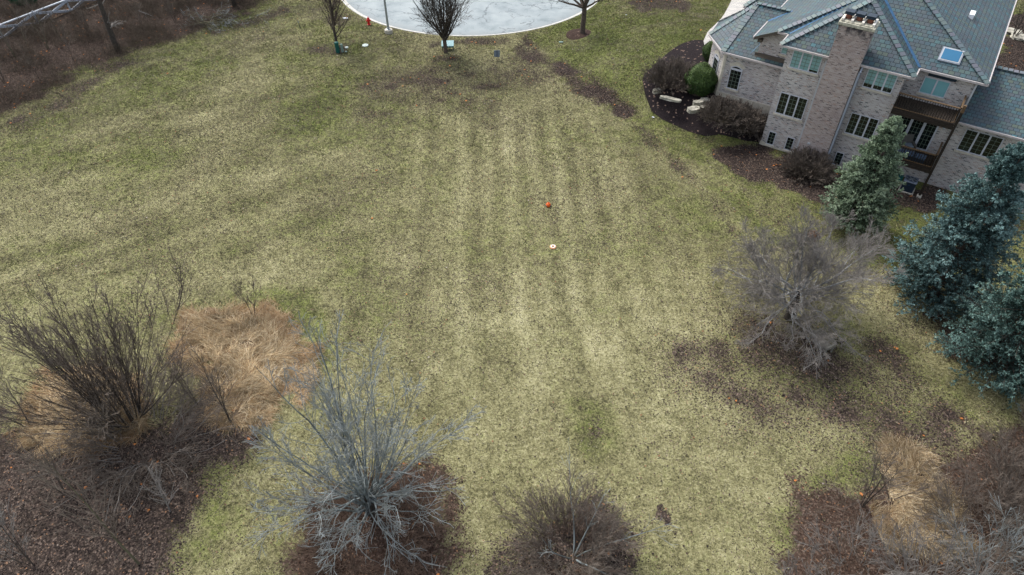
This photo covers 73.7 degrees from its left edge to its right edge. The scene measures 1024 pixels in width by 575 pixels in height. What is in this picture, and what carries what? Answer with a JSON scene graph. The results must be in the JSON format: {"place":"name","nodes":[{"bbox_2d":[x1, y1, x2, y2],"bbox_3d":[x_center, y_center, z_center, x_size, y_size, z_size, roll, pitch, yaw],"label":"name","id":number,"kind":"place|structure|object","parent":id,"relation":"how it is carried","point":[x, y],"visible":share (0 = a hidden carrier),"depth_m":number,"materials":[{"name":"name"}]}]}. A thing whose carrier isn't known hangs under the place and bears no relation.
{"place":"outdoors","nodes":[
{"label":"outdoors","id":0,"kind":"place"},
{"bbox_2d":[346,0,594,34],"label":"road","id":1,"kind":"structure","parent":0,"point":[489,17],"depth_m":70.30,"materials":[{"name":"grey concrete"}]},
{"bbox_2d":[342,0,596,36],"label":"kerb","id":2,"kind":"structure","parent":1,"relation":"on","point":[345,2],"depth_m":68.21,"materials":[{"name":"grey concrete"}]},
{"bbox_2d":[0,0,1023,574],"bbox_3d":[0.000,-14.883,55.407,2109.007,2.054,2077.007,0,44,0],"label":"ground","id":3,"kind":"structure","parent":0,"point":[216,536],"depth_m":39.89,"materials":[{"name":"green plant"}]},
{"bbox_2d":[0,15,16,58],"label":"sapling","id":4,"kind":"object","parent":3,"relation":"on","point":[1,35],"visible":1,"depth_m":61.77,"materials":[{"name":"plant"}]},
{"bbox_2d":[0,366,29,425],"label":"sapling","id":5,"kind":"object","parent":3,"relation":"on","point":[6,385],"visible":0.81,"depth_m":33.81,"materials":[{"name":"brown plant"}]},
{"bbox_2d":[0,482,33,565],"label":"sapling","id":6,"kind":"object","parent":3,"relation":"on","point":[12,540],"visible":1,"depth_m":28.20,"materials":[{"name":"brown plant"}]},
{"bbox_2d":[4,1,30,50],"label":"sapling","id":7,"kind":"object","parent":3,"relation":"on","point":[23,26],"visible":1,"depth_m":61.98,"materials":[{"name":"brown plant"}]},
{"bbox_2d":[9,0,36,5],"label":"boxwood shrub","id":8,"kind":"object","parent":3,"relation":"on","point":[13,1],"visible":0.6,"depth_m":71.20,"materials":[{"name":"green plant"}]},
{"bbox_2d":[14,0,48,47],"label":"sapling","id":9,"kind":"object","parent":3,"relation":"on","point":[35,17],"visible":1,"depth_m":62.35,"materials":[{"name":"brown plant"}]},
{"bbox_2d":[0,428,69,493],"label":"sapling","id":10,"kind":"object","parent":3,"relation":"on","point":[44,455],"visible":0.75,"depth_m":29.96,"materials":[{"name":"brown plant"}]},
{"bbox_2d":[0,0,93,37],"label":"crossbuck fence","id":11,"kind":"object","parent":3,"relation":"on","point":[56,10],"visible":0.49,"depth_m":68.39,"materials":[{"name":"grey wood"}]},
{"bbox_2d":[36,1,60,38],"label":"sapling","id":12,"kind":"object","parent":3,"relation":"on","point":[54,27],"visible":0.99,"depth_m":63.34,"materials":[{"name":"plant"}]},
{"bbox_2d":[57,21,74,62],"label":"sapling","id":13,"kind":"object","parent":3,"relation":"on","point":[65,38],"visible":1,"depth_m":60.88,"materials":[{"name":"brown plant"}]},
{"bbox_2d":[8,429,139,564],"bbox_3d":[-16.384,8.629,26.151,2.609,9.442,3.178,0,44,0],"label":"sapling","id":14,"kind":"object","parent":3,"relation":"on","point":[41,464],"visible":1,"depth_m":25.61,"materials":[{"name":"brown plant"}]},
{"bbox_2d":[68,0,87,28],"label":"sapling","id":15,"kind":"object","parent":3,"relation":"on","point":[79,15],"visible":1,"depth_m":65.39,"materials":[{"name":"brown plant"}]},
{"bbox_2d":[3,358,156,463],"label":"dry grass","id":16,"kind":"structure","parent":3,"relation":"on","point":[143,420],"depth_m":34.30,"materials":[{"name":"plant"}]},
{"bbox_2d":[0,245,196,462],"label":"bare tree","id":17,"kind":"object","parent":3,"relation":"on","point":[100,355],"visible":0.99,"depth_m":31.62,"materials":[{"name":"brown plant"}]},
{"bbox_2d":[86,0,125,49],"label":"bare tree","id":18,"kind":"object","parent":3,"relation":"on","point":[109,27],"visible":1,"depth_m":62.52,"materials":[{"name":"brown plant"}]},
{"bbox_2d":[6,349,249,534],"bbox_3d":[-17.658,6.770,33.109,10.708,5.232,10.232,0,44,0],"label":"bare shrub","id":19,"kind":"object","parent":3,"relation":"on","point":[171,441],"visible":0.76,"depth_m":32.45,"materials":[{"name":"brown plant"}]},
{"bbox_2d":[0,0,263,124],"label":"thicket","id":20,"kind":"object","parent":3,"relation":"on","point":[137,33],"visible":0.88,"depth_m":65.93,"materials":[{"name":"brown plant"}]},
{"bbox_2d":[0,378,265,574],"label":"undergrowth","id":21,"kind":"object","parent":3,"relation":"on","point":[130,482],"visible":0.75,"depth_m":31.58,"materials":[{"name":"brown plant"}]},
{"bbox_2d":[0,367,272,574],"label":"dead stems","id":22,"kind":"object","parent":3,"relation":"on","point":[87,566],"visible":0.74,"depth_m":31.92,"materials":[{"name":"brown plant"}]},
{"bbox_2d":[140,464,179,511],"bbox_3d":[-15.712,9.105,30.302,1.664,2.871,1.650,0,44,0],"label":"sapling","id":23,"kind":"object","parent":3,"relation":"on","point":[159,488],"visible":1,"depth_m":30.21,"materials":[{"name":"plant"}]},
{"bbox_2d":[153,349,197,404],"bbox_3d":[-16.314,4.549,33.493,2.049,4.759,1.840,-30,52,-27],"label":"sapling","id":24,"kind":"object","parent":3,"relation":"on","point":[179,385],"visible":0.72,"depth_m":33.03,"materials":[{"name":"brown plant"}]},
{"bbox_2d":[186,344,236,422],"bbox_3d":[-14.323,4.811,32.947,2.371,5.212,1.967,0,44,0],"label":"sapling","id":25,"kind":"object","parent":3,"relation":"on","point":[210,384],"visible":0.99,"depth_m":32.54,"materials":[{"name":"brown plant"}]},
{"bbox_2d":[178,0,270,32],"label":"brush pile","id":26,"kind":"object","parent":3,"relation":"on","point":[224,24],"visible":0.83,"depth_m":68.01,"materials":[{"name":"brown plant"}]},
{"bbox_2d":[156,295,327,437],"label":"dry grass","id":27,"kind":"structure","parent":3,"relation":"on","point":[203,332],"depth_m":37.32,"materials":[{"name":"plant"}]},
{"bbox_2d":[232,272,262,313],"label":"sapling","id":28,"kind":"object","parent":3,"relation":"on","point":[242,298],"visible":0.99,"depth_m":38.48,"materials":[{"name":"brown plant"}]},
{"bbox_2d":[316,0,350,40],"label":"street tree","id":29,"kind":"object","parent":3,"relation":"on","point":[332,8],"visible":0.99,"depth_m":62.54,"materials":[{"name":"brown plant"}]},
{"bbox_2d":[334,41,339,53],"bbox_3d":[-16.226,-22.275,63.417,0.403,1.080,0.397,0,44,0],"label":"utility post","id":30,"kind":"object","parent":3,"relation":"on","point":[336,43],"visible":1,"depth_m":63.24,"materials":[{"name":"green plastic"}]},
{"bbox_2d":[242,310,486,574],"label":"bare tree","id":31,"kind":"object","parent":3,"relation":"on","point":[365,495],"visible":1,"depth_m":27.51,"materials":[{"name":"grey plant"}]},
{"bbox_2d":[274,459,463,574],"bbox_3d":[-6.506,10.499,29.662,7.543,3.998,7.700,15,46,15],"label":"mulch bed","id":32,"kind":"object","parent":3,"relation":"on","point":[421,533],"visible":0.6,"depth_m":29.51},
{"bbox_2d":[384,0,392,33],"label":"street lamp","id":33,"kind":"object","parent":3,"relation":"on","point":[387,30],"visible":1,"depth_m":66.24,"materials":[{"name":"metal"}]},
{"bbox_2d":[409,0,477,52],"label":"street tree","id":34,"kind":"object","parent":3,"relation":"on","point":[441,20],"visible":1,"depth_m":60.36,"materials":[{"name":"brown plant"}]},
{"bbox_2d":[441,40,453,50],"bbox_3d":[-6.024,-22.659,64.059,1.140,0.790,0.620,-1,44,-1],"label":"utility cabinet","id":35,"kind":"object","parent":3,"relation":"on","point":[450,43],"visible":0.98,"depth_m":63.88,"materials":[{"name":"white metal"}]},
{"bbox_2d":[494,50,499,56],"bbox_3d":[-1.374,-21.238,62.554,0.540,1.080,0.052,-2,44,-2],"label":"yard sign","id":36,"kind":"object","parent":3,"relation":"on","point":[496,53],"visible":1,"depth_m":62.42,"materials":[{"name":"black metal"}]},
{"bbox_2d":[0,0,1023,574],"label":"fallen leaves","id":37,"kind":"object","parent":3,"relation":"on","point":[632,2],"depth_m":51.00,"materials":[{"name":"brown plant"}]},
{"bbox_2d":[484,462,646,574],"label":"bare shrub","id":38,"kind":"object","parent":3,"relation":"on","point":[601,538],"visible":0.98,"depth_m":29.07,"materials":[{"name":"brown plant"}]},
{"bbox_2d":[566,28,590,39],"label":"mulch ring","id":39,"kind":"object","parent":3,"relation":"on","point":[573,34],"visible":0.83,"depth_m":66.11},
{"bbox_2d":[548,0,602,33],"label":"street tree","id":40,"kind":"object","parent":39,"relation":"on","point":[583,5],"visible":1,"depth_m":64.52,"materials":[{"name":"brown plant"}]},
{"bbox_2d":[538,437,677,574],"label":"bare tree","id":41,"kind":"object","parent":3,"relation":"on","point":[576,551],"visible":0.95,"depth_m":29.04,"materials":[{"name":"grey plant"}]},
{"bbox_2d":[642,40,761,141],"bbox_3d":[14.844,-16.374,56.807,7.828,1.905,14.277,-7,45,-8],"label":"mulch bed","id":42,"kind":"object","parent":3,"relation":"on","point":[677,114],"visible":0.47,"depth_m":55.17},
{"bbox_2d":[640,55,697,94],"bbox_3d":[12.915,-17.439,55.386,4.985,2.514,4.965,-34,54,-30],"label":"bare shrub","id":43,"kind":"object","parent":42,"relation":"on","point":[674,73],"visible":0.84,"depth_m":55.10,"materials":[{"name":"plant"}]},
{"bbox_2d":[660,95,681,102],"bbox_3d":[12.606,-14.988,54.318,1.771,0.201,0.434,17,47,17],"label":"rock","id":44,"kind":"object","parent":42,"relation":"on","point":[669,98],"visible":1,"depth_m":54.22,"materials":[{"name":"stone"}]},
{"bbox_2d":[687,106,699,113],"bbox_3d":[14.096,-13.802,53.029,1.023,0.333,0.686,-10,45,-10],"label":"rock","id":45,"kind":"object","parent":42,"relation":"on","point":[692,109],"visible":0.91,"depth_m":52.87,"materials":[{"name":"stone"}]},
{"bbox_2d":[693,99,703,105],"bbox_3d":[14.606,-14.492,53.679,0.809,0.390,0.446,-4,45,-4],"label":"rock","id":46,"kind":"object","parent":42,"relation":"on","point":[699,102],"visible":0.88,"depth_m":53.54,"materials":[{"name":"stone"}]},
{"bbox_2d":[684,62,717,96],"bbox_3d":[15.014,-16.518,54.321,2.674,2.635,2.609,0,44,0],"label":"boxwood shrub","id":47,"kind":"object","parent":42,"relation":"on","point":[702,78],"visible":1,"depth_m":53.64,"materials":[{"name":"green plant"}]},
{"bbox_2d":[702,40,712,60],"bbox_3d":[17.192,-20.244,58.427,1.865,1.829,1.839,0,44,0],"label":"boxwood shrub","id":48,"kind":"object","parent":42,"relation":"on","point":[706,48],"visible":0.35,"depth_m":58.16,"materials":[{"name":"green plant"}]},
{"bbox_2d":[695,93,746,128],"bbox_3d":[15.911,-13.439,51.737,3.848,1.859,3.911,0,44,0],"label":"bare shrub","id":49,"kind":"object","parent":42,"relation":"on","point":[722,104],"visible":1,"depth_m":51.42,"materials":[{"name":"brown plant"}]},
{"bbox_2d":[719,99,765,132],"bbox_3d":[17.482,-13.282,52.214,3.967,1.912,4.110,0,44,0],"label":"bare shrub","id":50,"kind":"object","parent":42,"relation":"on","point":[752,118],"visible":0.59,"depth_m":51.73,"materials":[{"name":"brown plant"}]},
{"bbox_2d":[733,110,767,141],"bbox_3d":[19.151,-12.808,53.043,3.518,1.726,3.849,30,52,27],"label":"bare shrub","id":51,"kind":"object","parent":42,"relation":"on","point":[759,133],"visible":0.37,"depth_m":52.57,"materials":[{"name":"brown plant"}]},
{"bbox_2d":[704,0,748,44],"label":"paved walk","id":52,"kind":"structure","parent":3,"relation":"on","point":[734,6],"depth_m":70.04,"materials":[{"name":"white concrete"}]},
{"bbox_2d":[769,544,839,574],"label":"bare shrub","id":53,"kind":"object","parent":3,"relation":"on","point":[785,563],"visible":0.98,"depth_m":28.34,"materials":[{"name":"brown plant"}]},
{"bbox_2d":[687,285,923,387],"bbox_3d":[16.244,2.485,38.518,7.417,0.688,11.744,-19,48,-19],"label":"shade brush","id":54,"kind":"object","parent":3,"relation":"on","point":[801,330],"visible":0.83,"depth_m":37.85,"materials":[{"name":"plant"}]},
{"bbox_2d":[708,203,908,377],"bbox_3d":[16.044,-0.175,37.531,9.650,9.457,10.482,0,44,0],"label":"bare tree","id":55,"kind":"object","parent":3,"relation":"on","point":[793,306],"visible":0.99,"depth_m":36.60,"materials":[{"name":"grey plant"}]},
{"bbox_2d":[808,230,819,240],"bbox_3d":[17.030,-2.949,38.622,0.787,0.626,0.764,17,47,17],"label":"squirrel nest","id":56,"kind":"object","parent":55,"relation":"in","point":[814,235],"visible":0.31,"depth_m":38.43,"materials":[{"name":"brown plant"}]},
{"bbox_2d":[776,145,840,187],"bbox_3d":[21.544,-8.918,49.419,4.520,2.113,4.394,0,44,0],"label":"bare shrub","id":57,"kind":"object","parent":3,"relation":"on","point":[821,168],"visible":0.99,"depth_m":49.09,"materials":[{"name":"brown plant"}]},
{"bbox_2d":[807,327,836,355],"bbox_3d":[17.053,2.991,37.648,0.700,0.840,1.260,-20,48,-20],"label":"garden bench","id":58,"kind":"object","parent":3,"relation":"on","point":[830,346],"visible":0.57,"depth_m":37.47,"materials":[{"name":"grey wood"}]},
{"bbox_2d":[818,115,908,241],"bbox_3d":[22.458,-7.016,42.864,5.032,8.429,5.062,0,44,0],"label":"spruce tree","id":59,"kind":"object","parent":3,"relation":"on","point":[866,176],"visible":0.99,"depth_m":42.44,"materials":[{"name":"green plant"}]},
{"bbox_2d":[794,498,935,574],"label":"bare shrub","id":60,"kind":"object","parent":3,"relation":"on","point":[852,542],"visible":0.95,"depth_m":28.92,"materials":[{"name":"brown plant"}]},
{"bbox_2d":[708,0,1023,212],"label":"brick house","id":61,"kind":"structure","parent":3,"relation":"on","point":[839,81],"depth_m":46.55,"materials":[{"name":"brick"}]},
{"bbox_2d":[712,50,719,72],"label":"window","id":62,"kind":"structure","parent":61,"relation":"in","point":[717,56],"depth_m":54.03,"materials":[{"name":"paint"}]},
{"bbox_2d":[724,61,744,92],"bbox_3d":[17.225,-16.308,52.835,1.296,2.390,0.129,25,50,23],"label":"window","id":63,"kind":"structure","parent":61,"relation":"in","point":[736,69],"depth_m":52.90,"materials":[{"name":"glass"}]},
{"bbox_2d":[764,128,777,147],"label":"window","id":64,"kind":"structure","parent":61,"relation":"in","point":[771,137],"depth_m":51.91,"materials":[{"name":"glass"}]},
{"bbox_2d":[778,47,787,56],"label":"window","id":65,"kind":"structure","parent":61,"relation":"in","point":[783,52],"depth_m":49.83,"materials":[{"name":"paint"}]},
{"bbox_2d":[782,133,796,152],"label":"window","id":66,"kind":"structure","parent":61,"relation":"in","point":[790,140],"depth_m":51.34,"materials":[{"name":"glass"}]},
{"bbox_2d":[773,88,809,122],"bbox_3d":[20.263,-13.198,49.552,2.160,2.060,0.129,25,50,23],"label":"window","id":67,"kind":"structure","parent":61,"relation":"in","point":[791,105],"depth_m":49.58,"materials":[{"name":"glass"}]},
{"bbox_2d":[787,50,822,76],"bbox_3d":[20.285,-15.558,47.217,2.180,1.500,0.129,25,50,23],"label":"window","id":68,"kind":"structure","parent":61,"relation":"in","point":[805,63],"depth_m":47.30,"materials":[{"name":"glass"}]},
{"bbox_2d":[830,148,845,167],"bbox_3d":[23.852,-9.437,49.914,0.730,1.460,0.129,25,50,23],"label":"window","id":69,"kind":"structure","parent":61,"relation":"in","point":[840,153],"depth_m":49.86,"materials":[{"name":"glass"}]},
{"bbox_2d":[842,109,881,141],"bbox_3d":[24.382,-11.275,47.624,2.040,1.990,0.129,25,50,23],"label":"window","id":70,"kind":"structure","parent":61,"relation":"in","point":[861,125],"depth_m":47.64,"materials":[{"name":"glass"}]},
{"bbox_2d":[859,69,897,96],"bbox_3d":[24.382,-13.636,45.312,2.040,1.500,0.129,25,50,23],"label":"window","id":71,"kind":"structure","parent":61,"relation":"in","point":[882,83],"depth_m":45.38,"materials":[{"name":"glass"}]},
{"bbox_2d":[901,134,916,151],"bbox_3d":[27.653,-10.077,47.680,0.860,1.040,0.877,3,45,3],"label":"patio chair","id":72,"kind":"object","parent":61,"relation":"on","point":[908,140],"visible":0.64,"depth_m":47.61,"materials":[{"name":"fabric"}]},
{"bbox_2d":[894,148,925,163],"bbox_3d":[27.073,-9.291,47.306,2.900,0.400,0.600,25,50,23],"label":"outdoor sofa","id":73,"kind":"object","parent":61,"relation":"on","point":[913,156],"visible":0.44,"depth_m":46.86,"materials":[{"name":"black metal"}]},
{"bbox_2d":[898,116,938,151],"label":"patio doors","id":74,"kind":"structure","parent":61,"relation":"in","point":[924,133],"depth_m":47.34,"materials":[{"name":"paint"}]},
{"bbox_2d":[916,76,950,100],"bbox_3d":[27.917,-13.162,45.191,1.760,1.270,0.129,25,50,23],"label":"window","id":75,"kind":"structure","parent":61,"relation":"in","point":[933,88],"depth_m":45.23,"materials":[{"name":"glass"}]},
{"bbox_2d":[954,127,1005,160],"bbox_3d":[31.247,-9.608,45.593,2.420,1.990,0.129,25,50,23],"label":"window","id":76,"kind":"structure","parent":61,"relation":"in","point":[976,143],"depth_m":45.65,"materials":[{"name":"glass"}]},
{"bbox_2d":[744,421,1023,574],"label":"scrub","id":77,"kind":"object","parent":3,"relation":"on","point":[891,507],"visible":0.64,"depth_m":30.80,"materials":[{"name":"brown plant"}]},
{"bbox_2d":[852,443,917,506],"bbox_3d":[16.228,8.486,29.945,2.285,4.286,1.822,31,52,27],"label":"sapling","id":78,"kind":"object","parent":3,"relation":"on","point":[874,471],"visible":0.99,"depth_m":29.43,"materials":[{"name":"brown plant"}]},
{"bbox_2d":[750,410,1023,574],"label":"bramble","id":79,"kind":"object","parent":3,"relation":"on","point":[898,495],"visible":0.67,"depth_m":31.02,"materials":[{"name":"brown plant"}]},
{"bbox_2d":[898,175,918,195],"bbox_3d":[28.028,-7.271,48.234,1.000,0.995,1.000,25,50,23],"label":"air conditioner","id":80,"kind":"object","parent":3,"relation":"on","point":[911,184],"visible":0.96,"depth_m":47.97,"materials":[{"name":"black metal"}]},
{"bbox_2d":[876,469,942,499],"bbox_3d":[17.373,8.899,30.579,2.732,2.875,0.761,16,47,16],"label":"sapling","id":81,"kind":"object","parent":3,"relation":"on","point":[920,488],"visible":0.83,"depth_m":30.45,"materials":[{"name":"brown plant"}]},
{"bbox_2d":[840,514,994,574],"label":"bare shrub","id":82,"kind":"object","parent":3,"relation":"on","point":[906,554],"visible":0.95,"depth_m":28.37,"materials":[{"name":"plant"}]},
{"bbox_2d":[866,431,985,568],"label":"dry grass","id":83,"kind":"structure","parent":3,"relation":"on","point":[914,502],"depth_m":31.21,"materials":[{"name":"plant"}]},
{"bbox_2d":[882,141,1023,321],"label":"spruce tree","id":84,"kind":"object","parent":3,"relation":"on","point":[985,245],"visible":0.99,"depth_m":36.83,"materials":[{"name":"green plant"}]},
{"bbox_2d":[909,452,1023,574],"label":"bare shrub","id":85,"kind":"object","parent":3,"relation":"on","point":[970,494],"visible":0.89,"depth_m":29.61,"materials":[{"name":"plant"}]},
{"bbox_2d":[926,258,1023,410],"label":"spruce tree","id":86,"kind":"object","parent":3,"relation":"on","point":[1005,315],"visible":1,"depth_m":34.77,"materials":[{"name":"green plant"}]},
{"bbox_2d":[926,490,1023,574],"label":"bare shrub","id":87,"kind":"object","parent":3,"relation":"on","point":[1018,532],"visible":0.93,"depth_m":28.23,"materials":[{"name":"plant"}]},
{"bbox_2d":[939,424,1023,553],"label":"bare shrub","id":88,"kind":"object","parent":3,"relation":"on","point":[1006,459],"visible":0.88,"depth_m":31.02,"materials":[{"name":"brown plant"}]},
{"bbox_2d":[968,396,1023,472],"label":"bare shrub","id":89,"kind":"object","parent":3,"relation":"on","point":[1009,449],"visible":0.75,"depth_m":32.90,"materials":[{"name":"brown plant"}]},
{"bbox_2d":[980,456,1023,540],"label":"bare shrub","id":90,"kind":"object","parent":3,"relation":"on","point":[1014,488],"visible":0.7,"depth_m":30.39,"materials":[{"name":"brown plant"}]},
{"bbox_2d":[1006,27,1022,34],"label":"rock","id":91,"kind":"object","parent":3,"relation":"on","point":[1010,30],"visible":0.44,"depth_m":66.39,"materials":[{"name":"stone"}]},
{"bbox_2d":[1010,2,1023,35],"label":"sapling","id":92,"kind":"object","parent":3,"relation":"on","point":[1018,24],"visible":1,"depth_m":65.01,"materials":[{"name":"brown plant"}]},
{"bbox_2d":[1010,33,1023,41],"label":"rock","id":93,"kind":"object","parent":3,"relation":"on","point":[1019,37],"visible":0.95,"depth_m":65.49,"materials":[{"name":"stone"}]}
]}

